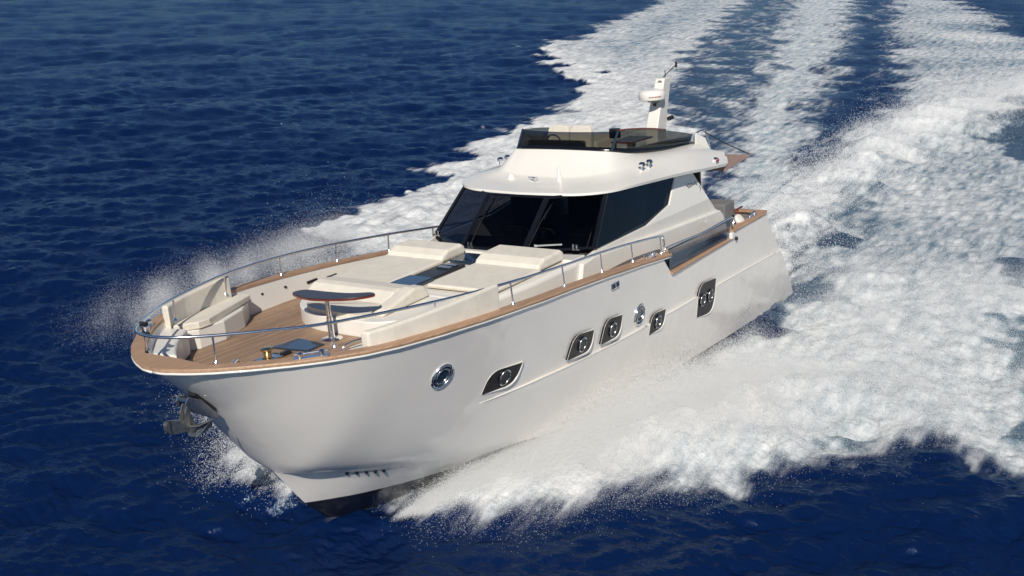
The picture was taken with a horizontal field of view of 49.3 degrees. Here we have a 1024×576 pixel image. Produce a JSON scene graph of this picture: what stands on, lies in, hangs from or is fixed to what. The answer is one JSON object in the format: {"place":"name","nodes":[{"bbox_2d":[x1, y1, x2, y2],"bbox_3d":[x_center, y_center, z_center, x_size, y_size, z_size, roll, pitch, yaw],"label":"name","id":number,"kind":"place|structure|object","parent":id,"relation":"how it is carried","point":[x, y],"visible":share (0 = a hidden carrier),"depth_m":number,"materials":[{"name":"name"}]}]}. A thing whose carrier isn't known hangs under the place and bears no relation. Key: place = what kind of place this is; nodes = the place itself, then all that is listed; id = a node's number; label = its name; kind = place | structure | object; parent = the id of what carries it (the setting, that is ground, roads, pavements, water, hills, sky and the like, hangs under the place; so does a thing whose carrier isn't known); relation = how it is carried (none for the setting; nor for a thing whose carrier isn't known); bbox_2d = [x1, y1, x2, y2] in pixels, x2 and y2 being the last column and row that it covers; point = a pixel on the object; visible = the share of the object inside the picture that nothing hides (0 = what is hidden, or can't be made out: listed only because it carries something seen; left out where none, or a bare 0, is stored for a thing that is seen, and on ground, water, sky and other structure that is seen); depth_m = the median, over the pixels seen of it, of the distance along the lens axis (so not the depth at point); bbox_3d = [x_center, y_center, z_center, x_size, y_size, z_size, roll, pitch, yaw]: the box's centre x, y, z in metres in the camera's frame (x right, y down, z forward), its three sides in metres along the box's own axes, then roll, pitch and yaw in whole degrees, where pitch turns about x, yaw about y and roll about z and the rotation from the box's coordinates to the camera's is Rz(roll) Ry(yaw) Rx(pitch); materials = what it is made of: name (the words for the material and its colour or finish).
{"place":"outdoors","nodes":[
{"label":"outdoors","id":0,"kind":"place"},
{"bbox_2d":[0,0,1023,575],"bbox_3d":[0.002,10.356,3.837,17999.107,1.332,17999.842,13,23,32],"label":"sea","id":1,"kind":"structure","parent":0,"point":[140,140],"depth_m":39.53,"materials":[{"name":"liquid"}]},
{"bbox_2d":[46,123,427,517],"label":"starboard spray","id":2,"kind":"object","parent":1,"relation":"on","point":[302,246],"depth_m":32.62,"materials":[{"name":"white liquid"}]},
{"bbox_2d":[131,62,792,516],"bbox_3d":[0.338,-0.454,25.895,6.364,7.730,20.977,7,19,34],"label":"motor yacht","id":3,"kind":"object","parent":1,"relation":"on","point":[543,274],"visible":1,"depth_m":22.07,"materials":[{"name":"paint"}]},
{"bbox_2d":[163,404,212,436],"bbox_3d":[-5.295,2.138,17.966,0.699,0.647,0.709,7,19,34],"label":"anchor","id":4,"kind":"object","parent":3,"relation":"hanging from","point":[186,424],"visible":0.98,"depth_m":17.97,"materials":[{"name":"metal"}]},
{"bbox_2d":[481,361,523,394],"bbox_3d":[-0.179,1.669,20.632,0.222,0.507,1.043,18,26,41],"label":"hull window","id":5,"kind":"structure","parent":3,"relation":"in","point":[503,378],"depth_m":20.58,"materials":[{"name":"glass"}]},
{"bbox_2d":[566,329,594,360],"bbox_3d":[1.377,1.145,22.526,0.181,0.582,0.969,13,23,32],"label":"hull window","id":6,"kind":"structure","parent":3,"relation":"in","point":[581,344],"depth_m":22.46,"materials":[{"name":"glass"}]},
{"bbox_2d":[599,314,622,344],"bbox_3d":[2.089,0.866,23.535,0.166,0.588,0.860,13,23,32],"label":"hull window","id":7,"kind":"structure","parent":3,"relation":"in","point":[612,327],"depth_m":23.46,"materials":[{"name":"glass"}]},
{"bbox_2d":[597,177,673,247],"bbox_3d":[2.829,-1.915,25.638,0.277,1.048,4.260,7,19,34],"label":"side window","id":8,"kind":"structure","parent":3,"relation":"in","point":[626,211],"depth_m":25.49,"materials":[{"name":"black glass"}]},
{"bbox_2d":[649,308,665,334],"bbox_3d":[3.307,0.770,25.513,0.150,0.528,0.820,12,23,31],"label":"hull window","id":9,"kind":"structure","parent":3,"relation":"in","point":[657,320],"depth_m":25.45,"materials":[{"name":"glass"}]},
{"bbox_2d":[696,278,715,317],"bbox_3d":[4.817,0.264,27.770,0.146,0.975,1.064,13,23,31],"label":"hull window","id":10,"kind":"structure","parent":3,"relation":"in","point":[706,294],"depth_m":27.73,"materials":[{"name":"glass"}]},
{"bbox_2d":[387,206,1023,546],"label":"port spray","id":11,"kind":"object","parent":1,"relation":"on","point":[578,441],"depth_m":24.69,"materials":[{"name":"white liquid"}]},
{"bbox_2d":[675,42,1023,344],"label":"wake spray","id":12,"kind":"object","parent":1,"relation":"on","point":[1000,89],"depth_m":49.57,"materials":[{"name":"white liquid"}]}
]}

